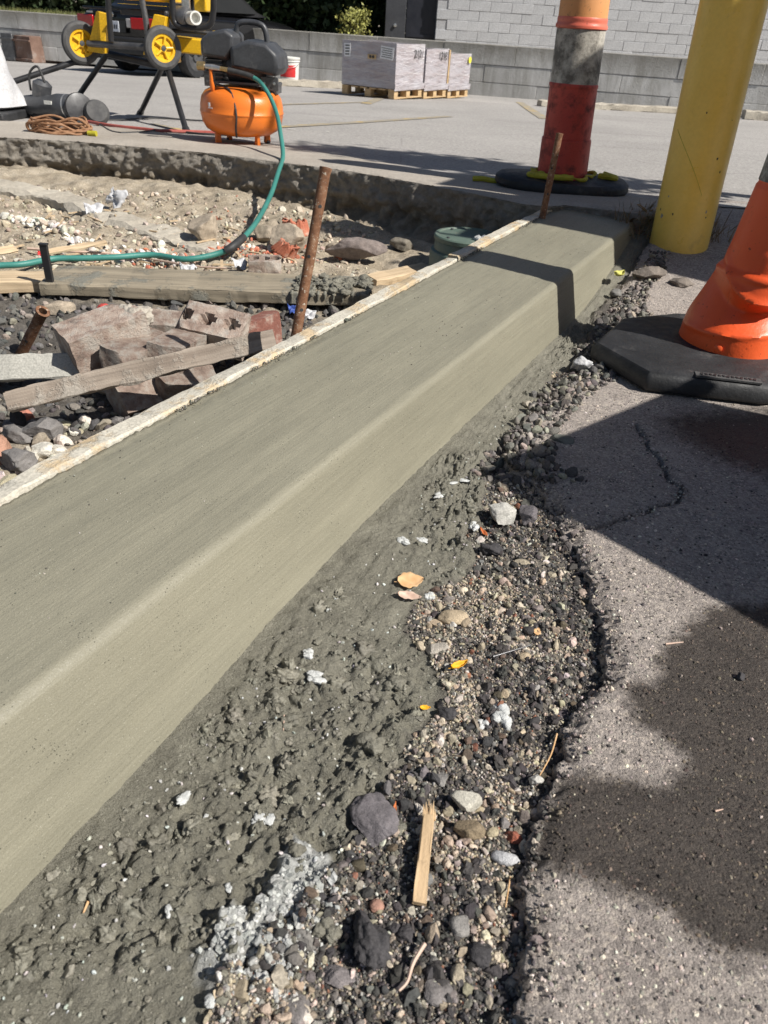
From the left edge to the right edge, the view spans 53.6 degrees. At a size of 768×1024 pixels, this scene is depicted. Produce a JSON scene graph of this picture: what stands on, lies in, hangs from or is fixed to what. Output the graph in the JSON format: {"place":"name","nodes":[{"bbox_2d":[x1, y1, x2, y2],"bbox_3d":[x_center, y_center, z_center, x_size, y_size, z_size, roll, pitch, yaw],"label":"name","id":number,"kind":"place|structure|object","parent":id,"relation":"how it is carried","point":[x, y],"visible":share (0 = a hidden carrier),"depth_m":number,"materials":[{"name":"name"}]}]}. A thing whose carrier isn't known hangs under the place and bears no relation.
{"place":"outdoors","nodes":[
{"label":"outdoors","id":0,"kind":"place"},
{"bbox_2d":[0,414,111,484],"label":"pale gravel","id":1,"kind":"structure","parent":0,"point":[84,420],"depth_m":1.72,"materials":[{"name":"gravel"}]},
{"bbox_2d":[0,165,433,475],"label":"trench ground","id":2,"kind":"structure","parent":0,"point":[392,257],"depth_m":3.04,"materials":[{"name":"soil"}]},
{"bbox_2d":[2,424,32,444],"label":"stone","id":3,"kind":"object","parent":2,"relation":"on","point":[13,433],"visible":0.96,"depth_m":1.69,"materials":[{"name":"stone"}]},
{"bbox_2d":[0,448,37,472],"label":"stone","id":4,"kind":"object","parent":2,"relation":"on","point":[17,460],"visible":0.96,"depth_m":1.59,"materials":[{"name":"stone"}]},
{"bbox_2d":[0,270,44,293],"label":"plank","id":5,"kind":"object","parent":2,"relation":"on","point":[12,281],"visible":0.84,"depth_m":2.41,"materials":[{"name":"wood"}]},
{"bbox_2d":[0,179,60,203],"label":"old kerb stone","id":6,"kind":"object","parent":2,"relation":"on","point":[21,190],"visible":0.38,"depth_m":3.38,"materials":[{"name":"beige concrete"}]},
{"bbox_2d":[15,305,49,353],"bbox_3d":[-1.013,-0.439,2.121,0.266,0.317,0.037,17,35,19],"label":"form stake","id":7,"kind":"object","parent":2,"relation":"on","point":[41,314],"visible":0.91,"depth_m":2.04,"materials":[{"name":"metal"}]},
{"bbox_2d":[0,353,77,381],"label":"board offcut","id":8,"kind":"object","parent":2,"relation":"on","point":[20,367],"visible":0.81,"depth_m":1.86,"materials":[{"name":"wood"}]},
{"bbox_2d":[22,417,63,439],"bbox_3d":[-0.779,-0.189,1.724,0.094,0.053,0.065,-1,34,3],"label":"stone","id":9,"kind":"object","parent":2,"relation":"on","point":[51,428],"visible":0.93,"depth_m":1.70,"materials":[{"name":"stone"}]},
{"bbox_2d":[3,329,275,412],"bbox_3d":[-0.540,-0.319,1.711,0.604,0.055,0.029,-15,14,-7],"label":"slanted board","id":10,"kind":"object","parent":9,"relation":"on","point":[135,372],"visible":0.94,"depth_m":1.70,"materials":[{"name":"wood"}]},
{"bbox_2d":[38,242,57,298],"bbox_3d":[-1.047,-0.722,2.383,0.027,0.235,0.018,4,33,0],"label":"flat stake","id":11,"kind":"object","parent":2,"relation":"on","point":[46,262],"visible":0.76,"depth_m":2.35,"materials":[{"name":"black metal"}]},
{"bbox_2d":[42,191,127,222],"bbox_3d":[-1.285,-1.254,3.284,0.507,0.160,0.158,31,42,33],"label":"old kerb stone","id":12,"kind":"object","parent":2,"relation":"on","point":[68,201],"visible":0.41,"depth_m":3.27,"materials":[{"name":"stone"}]},
{"bbox_2d":[0,212,186,268],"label":"plaster bits","id":13,"kind":"object","parent":2,"relation":"on","point":[28,221],"visible":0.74,"depth_m":2.94,"materials":[{"name":"stone"}]},
{"bbox_2d":[103,378,162,417],"bbox_3d":[-0.592,-0.300,1.890,0.173,0.093,0.063,-31,8,-41],"label":"brick","id":14,"kind":"object","parent":2,"relation":"on","point":[125,401],"visible":0.36,"depth_m":1.84,"materials":[{"name":"brick"}]},
{"bbox_2d":[99,326,163,367],"bbox_3d":[-0.619,-0.393,1.919,0.093,0.088,0.192,21,33,11],"label":"brick","id":15,"kind":"object","parent":14,"relation":"on","point":[116,351],"visible":0.33,"depth_m":1.84,"materials":[{"name":"brick"}]},
{"bbox_2d":[52,303,153,372],"bbox_3d":[-0.689,-0.443,1.925,0.239,0.127,0.108,-31,52,-26],"label":"brick","id":16,"kind":"object","parent":15,"relation":"on","point":[82,338],"visible":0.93,"depth_m":1.87,"materials":[{"name":"brick"}]},
{"bbox_2d":[0,67,284,268],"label":"air hose","id":17,"kind":"object","parent":2,"relation":"on","point":[236,243],"visible":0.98,"depth_m":2.76,"materials":[{"name":"green rubber"}]},
{"bbox_2d":[104,214,182,242],"bbox_3d":[-0.967,-1.085,3.074,0.307,0.160,0.152,24,38,25],"label":"old kerb stone","id":18,"kind":"object","parent":2,"relation":"on","point":[129,222],"visible":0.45,"depth_m":3.02,"materials":[{"name":"beige concrete"}]},
{"bbox_2d":[16,209,295,269],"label":"wood slivers","id":19,"kind":"object","parent":2,"relation":"on","point":[221,264],"visible":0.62,"depth_m":2.86,"materials":[{"name":"beige wood"}]},
{"bbox_2d":[150,308,182,331],"bbox_3d":[-0.642,-0.542,2.220,0.122,0.062,0.093,-1,44,-18],"label":"brick","id":20,"kind":"object","parent":2,"relation":"on","point":[166,320],"visible":0.25,"depth_m":2.20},
{"bbox_2d":[0,292,350,434],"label":"dark gravel","id":21,"kind":"structure","parent":2,"relation":"on","point":[115,419],"depth_m":2.22,"materials":[{"name":"gravel"}]},
{"bbox_2d":[155,364,215,400],"bbox_3d":[-0.502,-0.325,1.918,0.153,0.063,0.093,-2,49,-30],"label":"brick","id":22,"kind":"object","parent":2,"relation":"on","point":[168,386],"visible":0.45,"depth_m":1.88,"materials":[{"name":"brick"}]},
{"bbox_2d":[146,328,208,374],"bbox_3d":[-0.526,-0.409,1.954,0.094,0.089,0.193,14,28,6],"label":"brick","id":23,"kind":"object","parent":22,"relation":"on","point":[172,340],"visible":0.45,"depth_m":1.90,"materials":[{"name":"brick"}]},
{"bbox_2d":[0,185,376,276],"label":"trench rubble","id":24,"kind":"object","parent":2,"relation":"on","point":[26,235],"visible":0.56,"depth_m":3.10,"materials":[{"name":"stone"}]},
{"bbox_2d":[49,240,106,254],"bbox_3d":[-1.099,-0.941,2.705,0.234,0.012,0.026,-27,65,-35],"label":"thin lath","id":25,"kind":"object","parent":24,"relation":"on","point":[75,247],"visible":0.92,"depth_m":2.71,"materials":[{"name":"beige wood"}]},
{"bbox_2d":[162,232,223,252],"bbox_3d":[-0.724,-0.975,2.958,0.251,0.156,0.148,24,38,24],"label":"old kerb stone","id":26,"kind":"object","parent":2,"relation":"on","point":[175,239],"visible":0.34,"depth_m":2.92,"materials":[{"name":"beige concrete"}]},
{"bbox_2d":[187,214,217,240],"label":"stone","id":27,"kind":"object","parent":2,"relation":"on","point":[203,227],"visible":0.94,"depth_m":2.92,"materials":[{"name":"stone"}]},
{"bbox_2d":[39,265,369,305],"bbox_3d":[-0.566,-0.745,2.501,1.034,0.043,0.216,1,33,-4],"label":"plank","id":28,"kind":"object","parent":2,"relation":"on","point":[177,284],"visible":0.83,"depth_m":2.44,"materials":[{"name":"wood"}]},
{"bbox_2d":[290,272,373,302],"bbox_3d":[-0.169,-0.746,2.517,0.268,0.056,0.264,4,33,0],"label":"mortar splat","id":29,"kind":"object","parent":28,"relation":"on","point":[333,286],"visible":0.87,"depth_m":2.47,"materials":[{"name":"concrete"}]},
{"bbox_2d":[175,300,250,361],"bbox_3d":[-0.464,-0.489,2.036,0.204,0.088,0.099,14,63,5],"label":"brick","id":30,"kind":"object","parent":2,"relation":"on","point":[214,324],"visible":0.58,"depth_m":2.00,"materials":[{"name":"brick"}]},
{"bbox_2d":[86,237,342,268],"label":"brick crumbs","id":31,"kind":"object","parent":2,"relation":"on","point":[255,249],"visible":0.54,"depth_m":2.88,"materials":[{"name":"brick"}]},
{"bbox_2d":[0,258,456,505],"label":"form board","id":32,"kind":"object","parent":2,"relation":"on","point":[32,477],"visible":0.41,"depth_m":1.29,"materials":[{"name":"wood"}]},
{"bbox_2d":[291,166,331,336],"bbox_3d":[-0.171,-0.465,1.617,0.025,0.490,0.162,24,38,28],"label":"form stake","id":33,"kind":"object","parent":32,"relation":"attached to","point":[312,241],"visible":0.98,"depth_m":1.58,"materials":[{"name":"metal"}]},
{"bbox_2d":[248,310,281,343],"bbox_3d":[-0.339,-0.499,2.110,0.053,0.094,0.162,8,27,19],"label":"brick","id":34,"kind":"object","parent":2,"relation":"on","point":[265,320],"visible":0.49,"depth_m":2.10,"materials":[{"name":"brick"}]},
{"bbox_2d":[248,254,281,273],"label":"brick","id":35,"kind":"object","parent":2,"relation":"on","point":[262,263],"visible":0.84,"depth_m":2.59,"materials":[{"name":"brick"}]},
{"bbox_2d":[271,237,299,258],"bbox_3d":[-0.359,-0.977,2.818,0.106,0.065,0.044,16,50,-38],"label":"ribbed tile","id":36,"kind":"object","parent":2,"relation":"on","point":[282,247],"visible":0.98,"depth_m":2.81,"materials":[{"name":"ceramic"}]},
{"bbox_2d":[269,223,304,252],"bbox_3d":[-0.369,-1.043,2.915,0.137,0.124,0.118,-2,29,4],"label":"stone","id":37,"kind":"object","parent":2,"relation":"on","point":[291,234],"visible":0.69,"depth_m":2.88,"materials":[{"name":"stone"}]},
{"bbox_2d":[0,210,634,912],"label":"concrete curb","id":38,"kind":"structure","parent":2,"relation":"on","point":[348,428],"depth_m":1.07,"materials":[{"name":"concrete"}]},
{"bbox_2d":[0,234,649,1023],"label":"gravel bed","id":39,"kind":"object","parent":2,"relation":"on","point":[384,526],"visible":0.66,"depth_m":0.89,"materials":[{"name":"gravel"}]},
{"bbox_2d":[0,451,482,994],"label":"mortar clods","id":40,"kind":"object","parent":39,"relation":"on","point":[186,921],"visible":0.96,"depth_m":0.86,"materials":[{"name":"concrete"}]},
{"bbox_2d":[2,406,511,1023],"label":"pale chips","id":41,"kind":"object","parent":39,"relation":"on","point":[232,794],"visible":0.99,"depth_m":0.83,"materials":[{"name":"stone"}]},
{"bbox_2d":[190,844,365,1022],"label":"dry mortar granules","id":42,"kind":"object","parent":39,"relation":"on","point":[248,936],"visible":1,"depth_m":0.73,"materials":[{"name":"concrete"}]},
{"bbox_2d":[0,308,595,1023],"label":"mortar crumbs","id":43,"kind":"object","parent":39,"relation":"on","point":[78,898],"visible":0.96,"depth_m":0.85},
{"bbox_2d":[287,994,309,1023],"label":"stone","id":44,"kind":"object","parent":39,"relation":"on","point":[298,1014],"visible":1,"depth_m":0.68,"materials":[{"name":"stone"}]},
{"bbox_2d":[311,916,342,943],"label":"mortar clod","id":45,"kind":"object","parent":39,"relation":"on","point":[329,930],"visible":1,"depth_m":0.73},
{"bbox_2d":[323,964,358,988],"bbox_3d":[-0.040,0.432,0.705,0.035,0.019,0.022,3,35,1],"label":"stone","id":46,"kind":"object","parent":39,"relation":"on","point":[336,976],"visible":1,"depth_m":0.70,"materials":[{"name":"stone"}]},
{"bbox_2d":[208,414,526,1023],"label":"mortar flecks","id":47,"kind":"object","parent":39,"relation":"on","point":[221,1000],"visible":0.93,"depth_m":0.89,"materials":[{"name":"concrete"}]},
{"bbox_2d":[355,731,385,754],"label":"mortar clod","id":48,"kind":"object","parent":39,"relation":"on","point":[371,742],"visible":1,"depth_m":0.91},
{"bbox_2d":[353,908,390,971],"bbox_3d":[-0.012,0.407,0.727,0.037,0.032,0.065,-3,28,-6],"label":"asphalt chunk","id":49,"kind":"object","parent":39,"relation":"on","point":[371,945],"visible":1,"depth_m":0.71,"materials":[{"name":"asphalt"}]},
{"bbox_2d":[349,791,398,847],"bbox_3d":[-0.011,0.338,0.840,0.052,0.023,0.062,-13,39,-17],"label":"stone","id":50,"kind":"object","parent":39,"relation":"on","point":[374,815],"visible":1,"depth_m":0.83,"materials":[{"name":"stone"}]},
{"bbox_2d":[203,348,603,1023],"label":"gravel","id":51,"kind":"structure","parent":39,"relation":"on","point":[425,919],"depth_m":0.84,"materials":[{"name":"gravel"}]},
{"bbox_2d":[412,801,435,906],"bbox_3d":[0.044,0.355,0.802,0.015,0.016,0.117,7,33,5],"label":"wood splinter","id":52,"kind":"object","parent":51,"relation":"on","point":[423,864],"visible":1,"depth_m":0.79,"materials":[{"name":"wood"}]},
{"bbox_2d":[424,979,452,1006],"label":"stone","id":53,"kind":"object","parent":39,"relation":"on","point":[435,993],"visible":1,"depth_m":0.69,"materials":[{"name":"stone"}]},
{"bbox_2d":[438,610,468,624],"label":"stone","id":54,"kind":"object","parent":39,"relation":"on","point":[457,617],"visible":1,"depth_m":1.11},
{"bbox_2d":[449,915,469,937],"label":"stone","id":55,"kind":"object","parent":39,"relation":"on","point":[459,926],"visible":1,"depth_m":0.74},
{"bbox_2d":[450,790,482,811],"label":"stone","id":56,"kind":"object","parent":39,"relation":"on","point":[466,801],"visible":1,"depth_m":0.85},
{"bbox_2d":[454,820,485,839],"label":"stone","id":57,"kind":"object","parent":39,"relation":"on","point":[473,829],"visible":1,"depth_m":0.82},
{"bbox_2d":[467,941,491,969],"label":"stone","id":58,"kind":"object","parent":39,"relation":"on","point":[479,953],"visible":1,"depth_m":0.72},
{"bbox_2d":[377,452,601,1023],"bbox_3d":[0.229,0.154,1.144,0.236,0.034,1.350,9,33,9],"label":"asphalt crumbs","id":59,"kind":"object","parent":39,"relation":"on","point":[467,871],"visible":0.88,"depth_m":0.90,"materials":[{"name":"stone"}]},
{"bbox_2d":[492,703,512,730],"bbox_3d":[0.152,0.261,0.974,0.027,0.015,0.043,8,33,6],"label":"mortar lump","id":60,"kind":"object","parent":39,"relation":"on","point":[501,716],"visible":1,"depth_m":0.97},
{"bbox_2d":[489,502,516,525],"bbox_3d":[0.211,0.002,1.347,0.059,0.035,0.042,-9,41,-26],"label":"concrete chunk","id":61,"kind":"object","parent":39,"relation":"on","point":[503,513],"visible":1,"depth_m":1.33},
{"bbox_2d":[491,850,519,866],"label":"stone","id":62,"kind":"object","parent":39,"relation":"on","point":[506,859],"visible":1,"depth_m":0.80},
{"bbox_2d":[324,237,387,260],"bbox_3d":[-0.106,-0.997,2.886,0.239,0.101,0.087,4,37,0],"label":"rubble slab","id":63,"kind":"object","parent":2,"relation":"on","point":[352,248],"depth_m":2.85,"materials":[{"name":"stone"}]},
{"bbox_2d":[367,263,427,285],"bbox_3d":[0.057,-0.871,2.804,0.294,0.042,0.065,-27,51,-38],"label":"plank","id":64,"kind":"object","parent":2,"relation":"on","point":[392,276],"visible":0.69,"depth_m":2.76,"materials":[{"name":"wood"}]},
{"bbox_2d":[428,227,492,265],"bbox_3d":[0.305,-0.912,2.864,0.280,0.260,0.280,4,33,0],"label":"access riser","id":65,"kind":"object","parent":2,"relation":"on","point":[448,241],"visible":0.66,"depth_m":2.77,"materials":[{"name":"green plastic"}]},
{"bbox_2d":[448,220,526,261],"bbox_3d":[0.331,-0.767,2.461,0.040,0.244,0.591,19,36,22],"label":"form board","id":66,"kind":"object","parent":2,"relation":"on","point":[486,240],"visible":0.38,"depth_m":2.36,"materials":[{"name":"wood"}]},
{"bbox_2d":[539,133,562,218],"bbox_3d":[0.570,-1.089,2.691,0.025,0.454,0.082,22,37,26],"label":"form stake","id":67,"kind":"object","parent":2,"relation":"on","point":[551,173],"visible":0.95,"depth_m":2.64,"materials":[{"name":"metal"}]},
{"bbox_2d":[0,137,654,243],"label":"cut bank","id":68,"kind":"structure","parent":0,"point":[424,212],"depth_m":3.47,"materials":[{"name":"concrete"}]},
{"bbox_2d":[0,121,657,213],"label":"sidewalk slab","id":69,"kind":"structure","parent":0,"point":[267,152],"depth_m":3.55,"materials":[{"name":"concrete"}]},
{"bbox_2d":[25,114,97,136],"bbox_3d":[-1.656,-1.999,3.920,0.367,0.085,0.179,4,33,0],"label":"cord coil","id":70,"kind":"object","parent":69,"relation":"on","point":[63,126],"visible":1,"depth_m":3.89,"materials":[{"name":"orange rubber"}]},
{"bbox_2d":[196,19,288,145],"bbox_3d":[-0.732,-2.211,3.925,0.449,0.570,0.439,6,33,3],"label":"air compressor","id":71,"kind":"object","parent":69,"relation":"on","point":[236,106],"visible":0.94,"depth_m":3.82,"materials":[{"name":"orange paint"}]},
{"bbox_2d":[495,0,628,196],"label":"marker tube","id":72,"kind":"object","parent":69,"relation":"on","point":[581,26],"visible":0.95,"depth_m":2.99,"materials":[{"name":"plastic"}]},
{"bbox_2d":[526,167,617,181],"bbox_3d":[0.780,-1.414,3.176,0.388,0.033,0.279,4,33,0],"label":"yellow rope","id":73,"kind":"object","parent":72,"relation":"on","point":[535,173],"visible":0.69,"depth_m":3.10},
{"bbox_2d":[6,61,767,207],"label":"parking lot","id":74,"kind":"structure","parent":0,"point":[487,136],"depth_m":5.78,"materials":[{"name":"concrete"}]},
{"bbox_2d":[0,33,20,61],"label":"rusty barrier","id":75,"kind":"object","parent":74,"relation":"on","point":[8,48],"visible":0.73,"depth_m":13.32,"materials":[{"name":"grey metal"}]},
{"bbox_2d":[0,45,30,120],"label":"traffic cone","id":76,"kind":"object","parent":74,"relation":"on","point":[12,101],"visible":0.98,"depth_m":4.47,"materials":[{"name":"plastic"}]},
{"bbox_2d":[12,35,45,62],"bbox_3d":[-6.239,-8.130,13.349,0.398,0.400,0.309,17,35,20],"label":"rusty barrier","id":77,"kind":"object","parent":74,"relation":"on","point":[29,49],"visible":0.99,"depth_m":13.27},
{"bbox_2d":[21,65,109,122],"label":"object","id":78,"kind":"object","parent":74,"relation":"on","point":[40,100],"visible":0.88,"depth_m":4.57,"materials":[{"name":"grey plastic"}]},
{"bbox_2d":[13,0,210,129],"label":"saw stand","id":79,"kind":"object","parent":74,"relation":"on","point":[163,46],"visible":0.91,"depth_m":4.62,"materials":[{"name":"metal"}]},
{"bbox_2d":[118,0,216,30],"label":"table saw","id":80,"kind":"object","parent":79,"relation":"on","point":[184,17],"visible":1,"depth_m":4.52,"materials":[{"name":"yellow plastic"}]},
{"bbox_2d":[88,120,214,132],"bbox_3d":[-1.389,-2.234,4.422,0.836,0.027,0.175,10,34,10],"label":"cord","id":81,"kind":"object","parent":74,"relation":"on","point":[143,128],"visible":0.79,"depth_m":4.38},
{"bbox_2d":[77,0,295,77],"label":"parked car","id":82,"kind":"object","parent":74,"relation":"on","point":[130,28],"visible":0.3,"depth_m":11.26,"materials":[{"name":"red metal"}]},
{"bbox_2d":[279,78,341,88],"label":"parking kerb","id":83,"kind":"structure","parent":74,"relation":"on","point":[313,83],"depth_m":10.89,"materials":[{"name":"beige concrete"}]},
{"bbox_2d":[342,84,421,98],"bbox_3d":[-0.021,-5.299,9.559,0.758,0.101,0.720,20,37,24],"label":"wooden pallet","id":84,"kind":"object","parent":74,"relation":"on","point":[370,91],"visible":0.67,"depth_m":9.41,"materials":[{"name":"brown wood"}]},
{"bbox_2d":[342,39,424,90],"bbox_3d":[-0.001,-5.534,9.402,0.788,0.490,0.740,21,37,24],"label":"wrapped carton","id":85,"kind":"object","parent":84,"relation":"on","point":[396,66],"visible":1,"depth_m":9.17,"materials":[{"name":"plastic"}]},
{"bbox_2d":[0,10,767,110],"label":"retaining wall","id":86,"kind":"structure","parent":74,"relation":"on","point":[507,71],"depth_m":11.56,"materials":[{"name":"concrete"}]},
{"bbox_2d":[374,89,446,98],"bbox_3d":[0.345,-5.597,10.096,0.758,0.101,0.650,20,37,24],"label":"wooden pallet","id":87,"kind":"object","parent":74,"relation":"on","point":[432,94],"visible":0.25,"depth_m":9.94,"materials":[{"name":"brown wood"}]},
{"bbox_2d":[423,48,450,90],"bbox_3d":[0.366,-5.819,9.947,0.786,0.461,0.670,21,37,24],"label":"wrapped carton","id":88,"kind":"object","parent":87,"relation":"on","point":[436,68],"visible":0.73,"depth_m":9.78,"materials":[{"name":"plastic"}]},
{"bbox_2d":[427,89,467,97],"bbox_3d":[0.694,-5.881,10.606,0.758,0.101,0.650,21,37,24],"label":"wooden pallet","id":89,"kind":"object","parent":74,"relation":"on","point":[458,93],"visible":0.17,"depth_m":10.44,"materials":[{"name":"brown wood"}]},
{"bbox_2d":[447,52,471,90],"bbox_3d":[0.713,-6.090,10.466,0.787,0.429,0.670,20,37,24],"label":"wrapped carton","id":90,"kind":"object","parent":89,"relation":"on","point":[459,69],"visible":0.41,"depth_m":10.30,"materials":[{"name":"plastic"}]},
{"bbox_2d":[537,99,676,113],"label":"parking kerb","id":91,"kind":"structure","parent":74,"relation":"on","point":[628,107],"depth_m":10.04,"materials":[{"name":"beige concrete"}]},
{"bbox_2d":[503,195,767,1023],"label":"asphalt pavement","id":92,"kind":"structure","parent":0,"point":[697,270],"depth_m":0.95,"materials":[{"name":"asphalt"}]},
{"bbox_2d":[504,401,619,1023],"bbox_3d":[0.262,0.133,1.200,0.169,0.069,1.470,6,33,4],"label":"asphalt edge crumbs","id":93,"kind":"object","parent":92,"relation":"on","point":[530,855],"visible":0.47,"depth_m":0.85,"materials":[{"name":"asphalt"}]},
{"bbox_2d":[470,249,670,485],"bbox_3d":[0.606,-0.468,2.045,0.216,0.132,1.679,17,35,19],"label":"asphalt rubble","id":94,"kind":"object","parent":92,"relation":"on","point":[544,455],"visible":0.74,"depth_m":1.71,"materials":[{"name":"stone"}]},
{"bbox_2d":[509,389,767,1023],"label":"asphalt aggregate","id":95,"kind":"object","parent":92,"relation":"on","point":[695,1013],"visible":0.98,"depth_m":0.87,"materials":[{"name":"asphalt"}]},
{"bbox_2d":[632,266,666,278],"bbox_3d":[0.871,-0.780,2.482,0.115,0.042,0.064,-18,39,-29],"label":"asphalt chunk","id":96,"kind":"object","parent":92,"relation":"on","point":[653,272],"visible":0.98,"depth_m":2.47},
{"bbox_2d":[609,199,737,242],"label":"grass","id":97,"kind":"structure","parent":92,"relation":"on","point":[650,231],"depth_m":2.75,"materials":[{"name":"green plant"}]},
{"bbox_2d":[590,154,767,403],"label":"traffic cone","id":98,"kind":"object","parent":92,"relation":"on","point":[712,343],"visible":1,"depth_m":1.86,"materials":[{"name":"orange rubber"}]},
{"bbox_2d":[649,0,767,253],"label":"bollard","id":99,"kind":"object","parent":92,"relation":"on","point":[725,39],"visible":0.91,"depth_m":2.44,"materials":[{"name":"metal"}]},
{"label":"terrace ground","id":100,"kind":"structure","parent":0,"visible":0},
{"bbox_2d":[0,0,82,13],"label":"hedge tree","id":101,"kind":"object","parent":100,"relation":"on","point":[9,4],"visible":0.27,"depth_m":17.80,"materials":[{"name":"green plant"}]},
{"bbox_2d":[8,0,113,13],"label":"hedge tree","id":102,"kind":"object","parent":100,"relation":"on","point":[65,4],"visible":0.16,"depth_m":17.28,"materials":[{"name":"green plant"}]},
{"bbox_2d":[245,0,329,30],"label":"hedge tree","id":103,"kind":"object","parent":100,"relation":"on","point":[259,8],"visible":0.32,"depth_m":16.32,"materials":[{"name":"green plant"}]},
{"bbox_2d":[260,0,384,33],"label":"hedge tree","id":104,"kind":"object","parent":100,"relation":"on","point":[310,23],"visible":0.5,"depth_m":16.18,"materials":[{"name":"green plant"}]},
{"bbox_2d":[335,1,372,35],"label":"yellow shrub","id":105,"kind":"object","parent":100,"relation":"on","point":[355,19],"visible":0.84,"depth_m":14.40,"materials":[{"name":"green plant"}]},
{"bbox_2d":[304,0,406,36],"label":"hedge tree","id":106,"kind":"object","parent":100,"relation":"on","point":[377,8],"visible":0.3,"depth_m":16.14,"materials":[{"name":"green plant"}]},
{"bbox_2d":[384,0,436,39],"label":"dark gate","id":107,"kind":"structure","parent":100,"relation":"on","point":[419,17],"depth_m":14.76,"materials":[{"name":"metal"}]},
{"bbox_2d":[434,0,767,63],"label":"block building","id":108,"kind":"structure","parent":100,"relation":"on","point":[665,28],"depth_m":14.64,"materials":[{"name":"brick"}]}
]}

